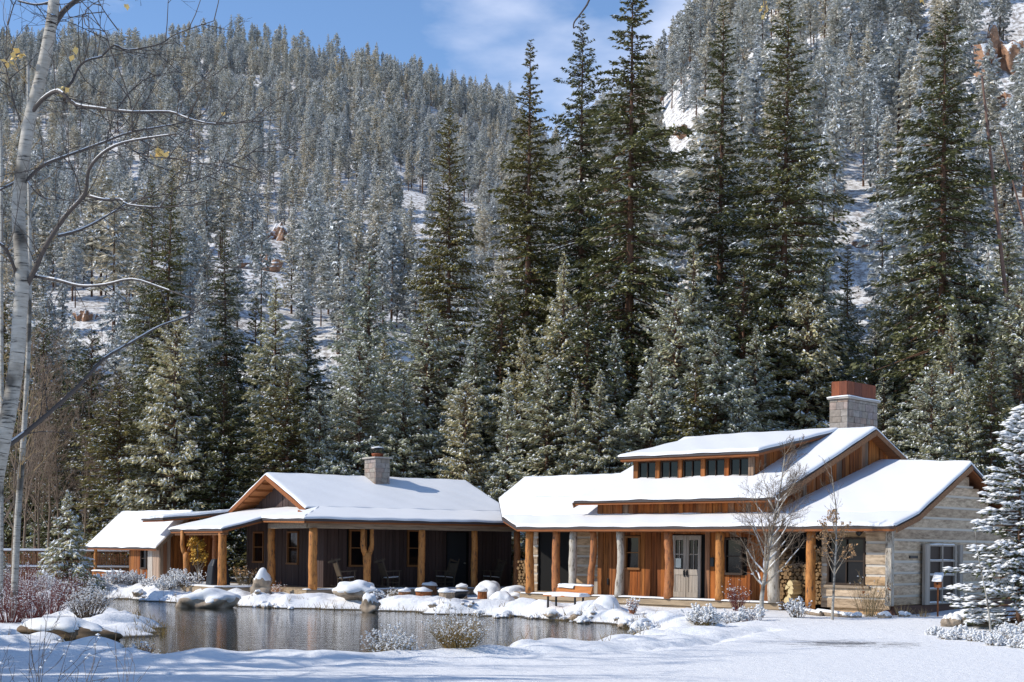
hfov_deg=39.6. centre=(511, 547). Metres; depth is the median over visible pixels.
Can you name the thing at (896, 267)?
hill conifer
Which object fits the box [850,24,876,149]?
hill conifer
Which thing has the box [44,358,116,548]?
bare cottonwood
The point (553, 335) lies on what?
fir tree
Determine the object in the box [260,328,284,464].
hill conifer
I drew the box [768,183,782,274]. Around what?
hill conifer
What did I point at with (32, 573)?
willow shrub
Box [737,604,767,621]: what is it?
shrub
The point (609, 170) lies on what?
hill conifer
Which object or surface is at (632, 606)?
shrub
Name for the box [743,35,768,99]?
hill conifer
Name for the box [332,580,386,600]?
boulder
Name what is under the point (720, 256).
spruce tree
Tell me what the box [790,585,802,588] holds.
firewood log
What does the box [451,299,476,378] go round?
hill conifer
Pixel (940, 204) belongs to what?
hill conifer
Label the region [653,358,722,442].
fir tree
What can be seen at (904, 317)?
fir tree
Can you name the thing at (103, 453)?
bare cottonwood
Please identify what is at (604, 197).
hill conifer
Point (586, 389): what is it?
fir tree
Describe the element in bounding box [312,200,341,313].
hill conifer
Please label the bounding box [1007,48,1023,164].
hill conifer
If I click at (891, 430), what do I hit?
fir tree
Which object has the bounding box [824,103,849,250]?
hill conifer
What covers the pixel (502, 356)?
fir tree
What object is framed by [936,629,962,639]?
shrub
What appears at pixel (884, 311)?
fir tree
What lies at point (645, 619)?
stone
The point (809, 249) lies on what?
spruce tree
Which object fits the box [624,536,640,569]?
window
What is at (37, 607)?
willow shrub
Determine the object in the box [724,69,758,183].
hill conifer
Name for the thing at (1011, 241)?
hill conifer
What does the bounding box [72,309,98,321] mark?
rock outcrop
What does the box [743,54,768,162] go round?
hill conifer
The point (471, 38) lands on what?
sky
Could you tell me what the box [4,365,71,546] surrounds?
bare cottonwood
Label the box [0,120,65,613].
aspen tree
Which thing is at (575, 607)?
boulder
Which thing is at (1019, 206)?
dead pine
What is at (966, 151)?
hill conifer
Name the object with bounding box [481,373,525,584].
fir tree
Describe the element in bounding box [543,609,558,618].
stone
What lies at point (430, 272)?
hill conifer
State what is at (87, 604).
shrub
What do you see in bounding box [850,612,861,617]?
stone
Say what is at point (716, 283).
hill conifer
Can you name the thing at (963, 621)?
boulder
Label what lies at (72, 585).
willow shrub
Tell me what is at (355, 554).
window
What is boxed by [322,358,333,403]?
hill conifer
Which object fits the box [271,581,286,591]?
shrub
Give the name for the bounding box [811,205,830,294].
hill conifer
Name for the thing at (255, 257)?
hill conifer
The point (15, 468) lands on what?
bare cottonwood
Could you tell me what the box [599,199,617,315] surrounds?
hill conifer
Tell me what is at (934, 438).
fir tree
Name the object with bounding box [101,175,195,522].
spruce tree
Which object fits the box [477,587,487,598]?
log stump
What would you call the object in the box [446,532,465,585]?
door
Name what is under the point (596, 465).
fir tree
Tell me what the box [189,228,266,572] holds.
spruce tree
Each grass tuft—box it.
[895,604,913,615]
[914,609,931,616]
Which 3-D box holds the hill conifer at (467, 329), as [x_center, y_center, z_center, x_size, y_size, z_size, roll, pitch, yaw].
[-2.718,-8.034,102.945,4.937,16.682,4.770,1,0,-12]
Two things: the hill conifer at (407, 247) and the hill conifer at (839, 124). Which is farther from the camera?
the hill conifer at (407, 247)
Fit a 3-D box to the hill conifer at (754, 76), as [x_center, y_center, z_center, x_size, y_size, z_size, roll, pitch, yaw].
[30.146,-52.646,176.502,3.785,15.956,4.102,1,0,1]
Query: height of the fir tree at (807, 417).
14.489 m
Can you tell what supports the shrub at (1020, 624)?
on the ground at (770, 646)
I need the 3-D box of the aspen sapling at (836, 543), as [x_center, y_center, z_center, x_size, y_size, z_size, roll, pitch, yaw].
[9.259,-0.219,40.878,1.278,4.894,1.092,1,0,0]
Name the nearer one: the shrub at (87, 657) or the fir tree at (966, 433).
the shrub at (87, 657)
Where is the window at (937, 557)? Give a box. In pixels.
[922,543,962,604]
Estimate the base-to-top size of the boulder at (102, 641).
0.509 m
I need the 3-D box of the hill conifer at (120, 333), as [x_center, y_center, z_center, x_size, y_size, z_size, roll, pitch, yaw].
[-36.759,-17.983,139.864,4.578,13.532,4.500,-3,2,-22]
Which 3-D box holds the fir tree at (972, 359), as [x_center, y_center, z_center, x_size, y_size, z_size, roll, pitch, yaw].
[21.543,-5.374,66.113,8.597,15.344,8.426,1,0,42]
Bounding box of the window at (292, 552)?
[285,531,298,564]
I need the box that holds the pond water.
[90,599,628,653]
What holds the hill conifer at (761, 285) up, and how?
on the ground at (770, 646)
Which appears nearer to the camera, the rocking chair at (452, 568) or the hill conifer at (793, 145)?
the rocking chair at (452, 568)
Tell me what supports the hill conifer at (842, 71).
on the ground at (770, 646)
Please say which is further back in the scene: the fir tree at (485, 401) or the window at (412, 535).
the fir tree at (485, 401)
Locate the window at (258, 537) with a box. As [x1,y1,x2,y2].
[252,532,263,562]
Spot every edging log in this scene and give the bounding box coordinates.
[793,608,822,615]
[816,608,843,616]
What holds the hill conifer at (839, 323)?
on the ground at (770, 646)
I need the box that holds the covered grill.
[206,559,229,584]
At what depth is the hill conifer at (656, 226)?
137.30 m
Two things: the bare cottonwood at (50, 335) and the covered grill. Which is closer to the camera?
the covered grill
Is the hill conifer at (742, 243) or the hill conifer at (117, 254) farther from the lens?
the hill conifer at (117, 254)
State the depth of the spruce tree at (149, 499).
69.48 m
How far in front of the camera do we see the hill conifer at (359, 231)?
171.86 m
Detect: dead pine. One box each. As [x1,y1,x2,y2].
[961,76,1023,404]
[998,129,1023,268]
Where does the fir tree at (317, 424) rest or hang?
on the ground at (770, 646)
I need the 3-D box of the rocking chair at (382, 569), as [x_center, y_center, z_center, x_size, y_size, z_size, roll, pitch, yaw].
[-4.899,1.022,56.271,1.256,1.169,0.625,1,0,-30]
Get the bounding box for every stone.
[132,589,144,596]
[256,600,266,606]
[261,602,272,607]
[427,602,436,607]
[473,610,484,614]
[500,613,508,617]
[501,610,512,616]
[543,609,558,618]
[574,611,582,616]
[576,615,589,622]
[618,618,630,627]
[629,620,644,627]
[630,623,644,629]
[638,617,648,621]
[842,612,851,617]
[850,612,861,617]
[877,611,891,617]
[898,611,911,616]
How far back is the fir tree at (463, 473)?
67.78 m
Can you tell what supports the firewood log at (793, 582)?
on the firewood log at (796, 587)
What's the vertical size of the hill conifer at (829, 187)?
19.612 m
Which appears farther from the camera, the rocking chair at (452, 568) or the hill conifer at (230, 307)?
the hill conifer at (230, 307)
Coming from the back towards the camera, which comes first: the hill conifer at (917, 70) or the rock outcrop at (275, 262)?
the rock outcrop at (275, 262)
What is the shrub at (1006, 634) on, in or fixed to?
on the ground at (770, 646)
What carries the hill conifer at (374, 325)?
on the ground at (770, 646)
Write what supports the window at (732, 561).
in the timber house at (655, 526)
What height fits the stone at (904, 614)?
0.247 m
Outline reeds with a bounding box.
[126,641,154,652]
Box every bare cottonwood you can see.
[3,381,51,545]
[4,325,74,548]
[4,326,59,582]
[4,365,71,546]
[4,381,77,553]
[9,354,99,556]
[11,327,94,562]
[29,329,100,532]
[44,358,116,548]
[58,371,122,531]
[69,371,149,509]
[72,380,127,561]
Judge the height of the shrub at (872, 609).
1.471 m
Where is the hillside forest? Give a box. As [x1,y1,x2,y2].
[0,0,1023,473]
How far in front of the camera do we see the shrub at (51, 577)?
51.91 m
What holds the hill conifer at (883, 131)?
on the ground at (770, 646)
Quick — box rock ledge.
[16,617,122,642]
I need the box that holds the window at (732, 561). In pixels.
[724,538,743,574]
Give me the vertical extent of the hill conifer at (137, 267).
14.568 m
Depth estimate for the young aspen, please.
40.98 m
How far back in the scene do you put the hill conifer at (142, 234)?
160.93 m
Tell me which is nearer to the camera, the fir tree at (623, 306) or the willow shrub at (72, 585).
the willow shrub at (72, 585)
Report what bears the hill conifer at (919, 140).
on the ground at (770, 646)
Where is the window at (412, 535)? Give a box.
[406,530,417,566]
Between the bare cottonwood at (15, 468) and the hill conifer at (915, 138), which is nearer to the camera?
the bare cottonwood at (15, 468)
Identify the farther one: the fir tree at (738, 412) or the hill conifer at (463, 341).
the hill conifer at (463, 341)
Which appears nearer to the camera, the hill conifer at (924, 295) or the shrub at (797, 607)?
the shrub at (797, 607)
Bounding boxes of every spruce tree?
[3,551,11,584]
[36,490,105,597]
[101,166,207,517]
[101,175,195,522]
[103,316,236,518]
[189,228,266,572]
[225,276,312,576]
[326,251,413,469]
[374,100,509,465]
[454,39,598,496]
[518,13,639,427]
[519,0,738,471]
[639,1,796,445]
[683,0,892,428]
[762,93,855,426]
[826,238,869,403]
[845,7,1023,489]
[943,404,1023,626]
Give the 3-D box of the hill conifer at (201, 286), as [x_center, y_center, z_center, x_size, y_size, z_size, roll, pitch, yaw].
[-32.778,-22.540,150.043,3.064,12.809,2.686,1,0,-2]
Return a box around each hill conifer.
[4,278,26,344]
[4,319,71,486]
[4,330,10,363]
[8,191,37,265]
[39,291,60,346]
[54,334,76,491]
[59,309,84,370]
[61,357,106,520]
[63,329,87,452]
[77,163,121,295]
[83,189,144,343]
[89,143,118,239]
[96,285,131,385]
[99,332,123,415]
[113,296,153,369]
[114,318,147,463]
[117,198,139,307]
[124,182,160,292]
[124,239,159,362]
[162,189,201,301]
[178,305,234,405]
[188,273,211,368]
[209,266,240,359]
[240,219,281,345]
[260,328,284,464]
[284,280,322,377]
[295,195,327,289]
[295,358,329,469]
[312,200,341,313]
[314,192,362,354]
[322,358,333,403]
[323,365,346,435]
[332,227,367,340]
[333,205,368,319]
[346,352,412,449]
[349,322,400,398]
[380,210,407,329]
[389,349,407,393]
[390,209,418,327]
[421,232,441,349]
[438,238,478,349]
[443,240,483,361]
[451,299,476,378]
[459,322,487,399]
[475,314,497,371]
[485,271,502,352]
[503,235,538,304]
[590,169,623,210]
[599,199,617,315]
[602,272,618,346]
[603,154,623,200]
[626,172,685,286]
[635,247,689,350]
[642,261,670,403]
[655,155,684,265]
[662,148,709,297]
[676,101,756,245]
[679,156,702,274]
[693,91,712,170]
[698,169,717,272]
[699,248,753,374]
[709,63,747,108]
[710,162,756,314]
[718,79,741,131]
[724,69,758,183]
[740,252,767,339]
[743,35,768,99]
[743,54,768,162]
[744,62,767,167]
[748,168,780,311]
[750,39,777,107]
[765,25,818,174]
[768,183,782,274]
[770,102,807,241]
[776,16,802,109]
[804,129,847,309]
[806,57,845,191]
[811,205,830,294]
[813,75,847,194]
[818,305,856,361]
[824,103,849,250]
[831,50,857,168]
[835,286,860,355]
[836,0,863,66]
[841,306,867,344]
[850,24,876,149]
[852,57,893,170]
[852,192,913,327]
[862,84,890,206]
[866,238,901,383]
[869,16,920,167]
[872,112,896,221]
[872,265,948,396]
[876,142,932,265]
[889,135,918,276]
[890,30,908,151]
[890,247,920,349]
[892,30,911,125]
[892,46,917,153]
[893,118,927,220]
[898,178,951,266]
[900,35,932,140]
[904,75,936,173]
[905,137,928,218]
[907,33,935,127]
[909,246,958,318]
[916,259,947,359]
[918,56,951,158]
[919,39,943,127]
[923,159,954,257]
[932,35,952,119]
[933,98,967,222]
[938,235,976,318]
[939,105,975,200]
[939,138,973,231]
[942,28,982,121]
[942,29,974,140]
[948,154,986,257]
[948,156,983,266]
[949,270,988,347]
[951,101,981,194]
[951,228,966,262]
[963,38,1009,163]
[966,232,990,334]
[967,195,990,275]
[967,236,1001,400]
[970,71,1007,189]
[970,128,1000,251]
[980,254,1000,385]
[986,222,1023,287]
[988,138,1023,249]
[995,96,1023,221]
[995,250,1023,326]
[1004,225,1019,261]
[1005,42,1023,196]
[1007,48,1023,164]
[1011,266,1023,397]
[1013,62,1023,155]
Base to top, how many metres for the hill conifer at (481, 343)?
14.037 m
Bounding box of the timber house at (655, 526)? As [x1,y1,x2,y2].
[499,381,1023,614]
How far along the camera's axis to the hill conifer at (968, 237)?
122.19 m
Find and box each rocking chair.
[328,558,356,586]
[374,558,405,587]
[434,559,459,586]
[481,559,506,586]
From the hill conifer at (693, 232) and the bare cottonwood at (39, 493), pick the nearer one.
the bare cottonwood at (39, 493)
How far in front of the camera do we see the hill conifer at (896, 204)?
123.51 m
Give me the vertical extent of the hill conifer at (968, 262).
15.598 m
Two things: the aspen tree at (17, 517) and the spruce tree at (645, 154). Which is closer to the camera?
the aspen tree at (17, 517)
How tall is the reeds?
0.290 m
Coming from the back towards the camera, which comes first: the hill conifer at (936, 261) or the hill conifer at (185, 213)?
the hill conifer at (185, 213)
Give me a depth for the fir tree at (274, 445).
68.69 m
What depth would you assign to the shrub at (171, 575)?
57.78 m
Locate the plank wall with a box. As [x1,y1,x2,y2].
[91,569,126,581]
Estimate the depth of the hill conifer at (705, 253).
135.80 m
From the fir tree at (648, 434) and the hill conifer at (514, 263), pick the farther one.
the hill conifer at (514, 263)
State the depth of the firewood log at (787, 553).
45.33 m
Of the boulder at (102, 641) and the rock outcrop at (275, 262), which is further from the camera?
the rock outcrop at (275, 262)
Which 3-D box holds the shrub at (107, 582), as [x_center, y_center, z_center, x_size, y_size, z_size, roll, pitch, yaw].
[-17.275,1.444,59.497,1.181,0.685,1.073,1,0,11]
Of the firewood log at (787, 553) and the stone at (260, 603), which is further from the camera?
the stone at (260, 603)
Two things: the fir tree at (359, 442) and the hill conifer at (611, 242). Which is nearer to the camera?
the fir tree at (359, 442)
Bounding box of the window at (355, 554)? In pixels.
[348,529,366,566]
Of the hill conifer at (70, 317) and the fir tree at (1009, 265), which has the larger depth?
the hill conifer at (70, 317)
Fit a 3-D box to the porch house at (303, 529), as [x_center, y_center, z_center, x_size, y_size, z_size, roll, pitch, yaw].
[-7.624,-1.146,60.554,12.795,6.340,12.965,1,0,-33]
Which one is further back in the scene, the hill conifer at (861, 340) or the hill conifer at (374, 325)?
the hill conifer at (374, 325)
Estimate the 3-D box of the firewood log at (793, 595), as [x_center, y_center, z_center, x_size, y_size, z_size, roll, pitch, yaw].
[8.840,1.522,44.732,0.169,0.158,0.525,-13,-9,42]
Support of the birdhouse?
on the ground at (770, 646)
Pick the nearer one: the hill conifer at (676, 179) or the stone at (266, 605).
the stone at (266, 605)
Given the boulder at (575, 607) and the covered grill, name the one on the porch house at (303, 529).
the covered grill
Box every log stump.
[398,587,410,594]
[415,587,431,595]
[422,581,437,595]
[438,587,455,598]
[455,583,467,598]
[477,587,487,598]
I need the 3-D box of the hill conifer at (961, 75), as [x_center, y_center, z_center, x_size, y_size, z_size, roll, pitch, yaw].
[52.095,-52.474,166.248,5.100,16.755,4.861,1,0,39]
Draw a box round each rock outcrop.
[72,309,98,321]
[238,253,282,271]
[266,222,297,240]
[674,124,690,138]
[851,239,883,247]
[973,21,1023,76]
[986,90,1014,108]
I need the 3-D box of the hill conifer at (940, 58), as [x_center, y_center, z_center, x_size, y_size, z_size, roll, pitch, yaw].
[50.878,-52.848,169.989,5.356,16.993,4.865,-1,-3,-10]
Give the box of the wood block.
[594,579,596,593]
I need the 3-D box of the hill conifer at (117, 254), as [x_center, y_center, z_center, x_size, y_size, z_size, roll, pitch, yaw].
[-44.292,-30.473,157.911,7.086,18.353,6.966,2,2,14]
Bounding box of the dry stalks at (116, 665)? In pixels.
[65,630,148,681]
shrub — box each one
[0,581,42,622]
[0,596,108,681]
[1,574,61,618]
[3,552,59,599]
[3,561,33,610]
[25,576,79,614]
[31,572,65,591]
[39,569,87,604]
[57,577,117,617]
[83,574,111,588]
[102,568,126,583]
[119,569,147,584]
[138,575,163,587]
[152,576,177,589]
[161,568,186,585]
[174,569,206,589]
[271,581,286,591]
[360,622,426,651]
[373,589,385,598]
[387,587,397,596]
[421,606,494,648]
[625,597,639,613]
[628,622,654,634]
[680,602,724,625]
[719,607,747,623]
[722,579,752,610]
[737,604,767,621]
[778,596,812,617]
[846,575,897,616]
[924,625,946,634]
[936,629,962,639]
[950,623,978,635]
[962,629,992,641]
[980,633,1007,645]
[990,626,1023,641]
[995,618,1023,636]
[1003,635,1023,648]
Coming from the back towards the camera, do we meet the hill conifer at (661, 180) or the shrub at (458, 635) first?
the hill conifer at (661, 180)
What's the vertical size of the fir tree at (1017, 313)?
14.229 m
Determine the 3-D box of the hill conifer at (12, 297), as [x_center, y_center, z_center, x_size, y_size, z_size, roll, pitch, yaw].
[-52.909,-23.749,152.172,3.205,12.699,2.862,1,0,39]
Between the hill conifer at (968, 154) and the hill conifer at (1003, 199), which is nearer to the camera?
the hill conifer at (968, 154)
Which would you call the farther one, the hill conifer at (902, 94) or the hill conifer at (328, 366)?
the hill conifer at (902, 94)
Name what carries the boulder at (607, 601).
on the ground at (770, 646)
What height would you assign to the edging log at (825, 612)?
0.234 m
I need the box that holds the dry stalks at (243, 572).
[231,565,257,584]
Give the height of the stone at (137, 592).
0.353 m
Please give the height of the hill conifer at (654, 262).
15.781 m
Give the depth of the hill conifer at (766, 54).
184.99 m
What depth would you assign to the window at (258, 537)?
61.13 m
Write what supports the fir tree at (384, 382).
on the ground at (770, 646)
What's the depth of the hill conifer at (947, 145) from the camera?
133.63 m
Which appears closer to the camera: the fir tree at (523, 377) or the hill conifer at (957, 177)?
the fir tree at (523, 377)
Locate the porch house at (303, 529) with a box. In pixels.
[141,446,522,594]
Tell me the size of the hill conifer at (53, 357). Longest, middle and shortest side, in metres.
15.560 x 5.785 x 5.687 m
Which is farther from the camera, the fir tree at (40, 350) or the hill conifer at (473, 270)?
the hill conifer at (473, 270)
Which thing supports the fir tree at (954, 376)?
on the ground at (770, 646)
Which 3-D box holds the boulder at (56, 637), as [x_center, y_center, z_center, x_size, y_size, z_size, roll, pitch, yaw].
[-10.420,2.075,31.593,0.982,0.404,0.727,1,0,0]
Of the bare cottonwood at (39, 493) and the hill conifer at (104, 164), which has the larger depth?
the hill conifer at (104, 164)
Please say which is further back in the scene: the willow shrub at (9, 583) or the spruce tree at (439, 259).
the spruce tree at (439, 259)
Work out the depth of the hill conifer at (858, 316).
98.90 m
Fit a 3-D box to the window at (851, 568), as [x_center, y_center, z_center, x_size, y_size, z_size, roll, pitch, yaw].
[10.202,0.432,43.403,1.330,1.460,0.130,1,0,43]
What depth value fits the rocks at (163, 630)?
38.81 m
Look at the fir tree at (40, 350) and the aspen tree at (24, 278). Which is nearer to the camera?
the aspen tree at (24, 278)
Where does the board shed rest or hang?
on the ground at (770, 646)
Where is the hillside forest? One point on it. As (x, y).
(388, 128)
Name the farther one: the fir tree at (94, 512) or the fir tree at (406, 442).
the fir tree at (94, 512)
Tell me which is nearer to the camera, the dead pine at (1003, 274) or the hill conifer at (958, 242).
the dead pine at (1003, 274)
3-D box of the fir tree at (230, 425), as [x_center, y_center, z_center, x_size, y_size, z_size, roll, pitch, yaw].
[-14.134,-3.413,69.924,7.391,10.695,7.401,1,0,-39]
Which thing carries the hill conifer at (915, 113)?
on the ground at (770, 646)
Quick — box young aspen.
[729,434,818,617]
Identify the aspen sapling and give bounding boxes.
[813,455,857,619]
[972,524,991,632]
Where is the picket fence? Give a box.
[3,546,128,579]
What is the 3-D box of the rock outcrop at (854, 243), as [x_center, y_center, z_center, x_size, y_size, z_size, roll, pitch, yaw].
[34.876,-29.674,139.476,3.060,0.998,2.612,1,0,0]
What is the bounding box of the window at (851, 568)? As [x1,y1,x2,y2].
[826,537,865,585]
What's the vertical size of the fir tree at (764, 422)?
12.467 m
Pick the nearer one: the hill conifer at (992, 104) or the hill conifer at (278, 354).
the hill conifer at (278, 354)
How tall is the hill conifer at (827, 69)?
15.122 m
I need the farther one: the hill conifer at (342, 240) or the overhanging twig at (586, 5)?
the hill conifer at (342, 240)
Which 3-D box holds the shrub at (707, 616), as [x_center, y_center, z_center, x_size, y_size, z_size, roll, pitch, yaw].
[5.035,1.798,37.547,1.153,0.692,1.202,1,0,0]
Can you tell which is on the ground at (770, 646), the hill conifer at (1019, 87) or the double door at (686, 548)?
the hill conifer at (1019, 87)
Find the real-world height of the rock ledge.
0.688 m
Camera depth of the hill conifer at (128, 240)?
169.31 m
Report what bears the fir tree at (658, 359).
on the ground at (770, 646)
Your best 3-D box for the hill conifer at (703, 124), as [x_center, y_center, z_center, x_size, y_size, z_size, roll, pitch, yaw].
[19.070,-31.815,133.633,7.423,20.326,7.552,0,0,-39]
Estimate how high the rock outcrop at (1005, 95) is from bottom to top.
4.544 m
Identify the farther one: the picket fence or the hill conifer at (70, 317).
the hill conifer at (70, 317)
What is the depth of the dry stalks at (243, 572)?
56.12 m
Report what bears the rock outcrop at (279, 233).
on the ground at (770, 646)
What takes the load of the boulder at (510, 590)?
on the ground at (770, 646)
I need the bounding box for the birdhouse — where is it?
[932,572,943,616]
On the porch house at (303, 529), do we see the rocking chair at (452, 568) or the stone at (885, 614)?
the rocking chair at (452, 568)
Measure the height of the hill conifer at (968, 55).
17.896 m
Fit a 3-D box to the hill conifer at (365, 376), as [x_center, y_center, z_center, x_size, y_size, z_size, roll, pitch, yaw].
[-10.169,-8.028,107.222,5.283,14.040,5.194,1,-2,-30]
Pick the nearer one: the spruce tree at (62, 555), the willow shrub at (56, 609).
the willow shrub at (56, 609)
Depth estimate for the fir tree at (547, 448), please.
65.79 m
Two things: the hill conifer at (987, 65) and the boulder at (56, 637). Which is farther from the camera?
the hill conifer at (987, 65)
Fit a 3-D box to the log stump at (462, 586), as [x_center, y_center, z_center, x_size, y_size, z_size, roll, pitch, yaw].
[-1.902,1.711,53.899,0.476,0.704,0.479,-2,-1,37]
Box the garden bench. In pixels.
[543,583,593,606]
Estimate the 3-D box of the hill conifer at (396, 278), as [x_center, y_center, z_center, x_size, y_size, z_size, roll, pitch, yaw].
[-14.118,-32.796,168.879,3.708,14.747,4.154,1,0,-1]
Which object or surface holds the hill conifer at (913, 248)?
on the ground at (770, 646)
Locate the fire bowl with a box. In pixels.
[451,589,469,598]
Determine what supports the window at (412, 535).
in the porch house at (303, 529)
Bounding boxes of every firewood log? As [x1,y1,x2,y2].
[782,551,792,555]
[785,559,795,564]
[787,580,801,585]
[787,594,798,597]
[788,588,801,594]
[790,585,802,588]
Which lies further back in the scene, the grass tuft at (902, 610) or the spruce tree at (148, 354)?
the spruce tree at (148, 354)
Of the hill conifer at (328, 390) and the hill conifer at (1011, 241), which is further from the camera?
the hill conifer at (1011, 241)
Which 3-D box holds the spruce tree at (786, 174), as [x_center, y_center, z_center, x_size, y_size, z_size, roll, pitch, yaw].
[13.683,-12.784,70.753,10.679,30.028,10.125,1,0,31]
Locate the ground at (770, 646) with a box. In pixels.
[0,0,1023,681]
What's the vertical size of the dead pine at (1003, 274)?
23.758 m
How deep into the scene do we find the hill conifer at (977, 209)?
120.32 m
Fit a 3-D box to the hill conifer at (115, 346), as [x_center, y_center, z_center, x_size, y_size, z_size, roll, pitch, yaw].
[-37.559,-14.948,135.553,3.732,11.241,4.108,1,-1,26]
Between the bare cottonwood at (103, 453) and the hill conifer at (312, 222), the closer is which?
the bare cottonwood at (103, 453)
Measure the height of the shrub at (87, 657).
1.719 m
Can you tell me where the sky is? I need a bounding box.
[0,0,692,149]
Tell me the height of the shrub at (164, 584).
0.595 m
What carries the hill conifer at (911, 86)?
on the ground at (770, 646)
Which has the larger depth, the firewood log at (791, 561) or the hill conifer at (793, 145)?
the hill conifer at (793, 145)
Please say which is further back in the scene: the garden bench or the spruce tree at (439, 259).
the spruce tree at (439, 259)
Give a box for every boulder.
[31,631,64,641]
[71,636,124,647]
[175,588,240,607]
[250,567,271,593]
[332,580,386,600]
[359,593,380,612]
[474,580,500,597]
[489,591,514,600]
[500,585,524,598]
[566,600,594,619]
[593,595,620,608]
[940,613,961,626]
[953,607,994,626]
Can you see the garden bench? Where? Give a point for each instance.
(573, 590)
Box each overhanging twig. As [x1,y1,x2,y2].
[573,0,589,28]
[759,0,767,18]
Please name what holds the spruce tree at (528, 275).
on the ground at (770, 646)
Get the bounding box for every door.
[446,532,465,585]
[673,535,701,597]
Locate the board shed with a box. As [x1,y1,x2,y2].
[86,510,212,581]
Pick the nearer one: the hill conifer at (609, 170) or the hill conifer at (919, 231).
the hill conifer at (919, 231)
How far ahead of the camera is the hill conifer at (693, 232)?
143.50 m
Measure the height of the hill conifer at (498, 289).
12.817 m
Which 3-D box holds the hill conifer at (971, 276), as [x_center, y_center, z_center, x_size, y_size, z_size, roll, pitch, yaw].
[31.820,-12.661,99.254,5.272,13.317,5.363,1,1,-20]
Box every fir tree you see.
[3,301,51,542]
[4,317,106,569]
[4,363,52,570]
[20,328,136,569]
[20,408,81,570]
[49,370,168,574]
[166,342,234,566]
[169,369,267,578]
[214,295,289,573]
[226,366,340,575]
[236,318,353,546]
[293,394,346,474]
[307,340,430,477]
[323,365,361,473]
[350,337,415,477]
[362,369,440,477]
[365,307,490,482]
[426,284,555,493]
[430,381,501,501]
[438,329,522,563]
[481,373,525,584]
[484,325,550,556]
[502,357,591,581]
[511,301,653,571]
[527,252,600,473]
[555,382,591,474]
[565,369,633,474]
[578,329,639,472]
[589,275,640,473]
[606,357,683,472]
[611,291,726,453]
[637,325,670,446]
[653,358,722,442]
[657,236,725,418]
[657,316,760,441]
[669,260,829,431]
[715,378,762,433]
[717,325,793,433]
[762,291,848,430]
[786,269,865,428]
[846,307,908,437]
[858,276,929,455]
[872,246,950,458]
[875,369,916,457]
[895,266,1019,537]
[896,368,984,475]
[912,316,993,466]
[940,382,993,475]
[942,340,1023,585]
[960,282,1023,589]
[966,210,1023,584]
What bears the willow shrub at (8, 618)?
on the ground at (770, 646)
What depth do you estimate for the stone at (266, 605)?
51.43 m
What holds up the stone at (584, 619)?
on the ground at (770, 646)
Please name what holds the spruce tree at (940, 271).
on the ground at (770, 646)
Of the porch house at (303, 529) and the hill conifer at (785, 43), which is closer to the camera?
the porch house at (303, 529)
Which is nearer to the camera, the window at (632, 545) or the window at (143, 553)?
the window at (632, 545)
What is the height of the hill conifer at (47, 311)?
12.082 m
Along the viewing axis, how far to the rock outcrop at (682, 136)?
249.22 m
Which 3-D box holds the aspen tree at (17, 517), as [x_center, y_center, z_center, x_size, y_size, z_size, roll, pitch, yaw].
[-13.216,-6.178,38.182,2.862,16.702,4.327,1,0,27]
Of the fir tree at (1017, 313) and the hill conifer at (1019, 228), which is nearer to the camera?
the fir tree at (1017, 313)
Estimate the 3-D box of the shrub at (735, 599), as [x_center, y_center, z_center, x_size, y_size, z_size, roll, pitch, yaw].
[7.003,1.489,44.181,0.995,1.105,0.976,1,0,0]
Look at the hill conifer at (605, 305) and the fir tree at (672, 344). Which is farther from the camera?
the hill conifer at (605, 305)
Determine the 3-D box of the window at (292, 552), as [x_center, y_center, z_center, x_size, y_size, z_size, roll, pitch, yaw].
[-8.949,0.031,58.034,0.130,1.360,1.130,1,0,-33]
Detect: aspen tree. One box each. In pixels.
[0,0,358,502]
[0,2,84,618]
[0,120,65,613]
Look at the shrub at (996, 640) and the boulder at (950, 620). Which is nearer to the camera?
the shrub at (996, 640)
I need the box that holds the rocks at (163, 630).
[8,586,667,653]
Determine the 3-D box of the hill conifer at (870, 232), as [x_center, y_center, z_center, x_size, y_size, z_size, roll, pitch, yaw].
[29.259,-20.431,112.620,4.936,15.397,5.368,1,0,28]
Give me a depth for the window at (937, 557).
44.38 m
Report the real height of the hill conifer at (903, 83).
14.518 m
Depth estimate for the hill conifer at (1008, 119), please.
140.79 m
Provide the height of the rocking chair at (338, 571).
1.169 m
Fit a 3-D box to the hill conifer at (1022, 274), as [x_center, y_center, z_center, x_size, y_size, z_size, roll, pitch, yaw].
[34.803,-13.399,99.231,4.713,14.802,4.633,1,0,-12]
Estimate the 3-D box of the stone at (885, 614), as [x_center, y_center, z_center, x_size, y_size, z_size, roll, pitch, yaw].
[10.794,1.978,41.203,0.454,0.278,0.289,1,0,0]
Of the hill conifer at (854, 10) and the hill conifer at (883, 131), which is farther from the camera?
the hill conifer at (854, 10)
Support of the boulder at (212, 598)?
on the ground at (770, 646)
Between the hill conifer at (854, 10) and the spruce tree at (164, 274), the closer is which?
the spruce tree at (164, 274)
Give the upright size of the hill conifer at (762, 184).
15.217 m
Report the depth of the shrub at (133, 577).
60.18 m
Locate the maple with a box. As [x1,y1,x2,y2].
[187,535,208,582]
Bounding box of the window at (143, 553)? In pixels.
[139,550,147,568]
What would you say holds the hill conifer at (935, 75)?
on the ground at (770, 646)
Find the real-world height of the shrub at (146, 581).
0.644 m

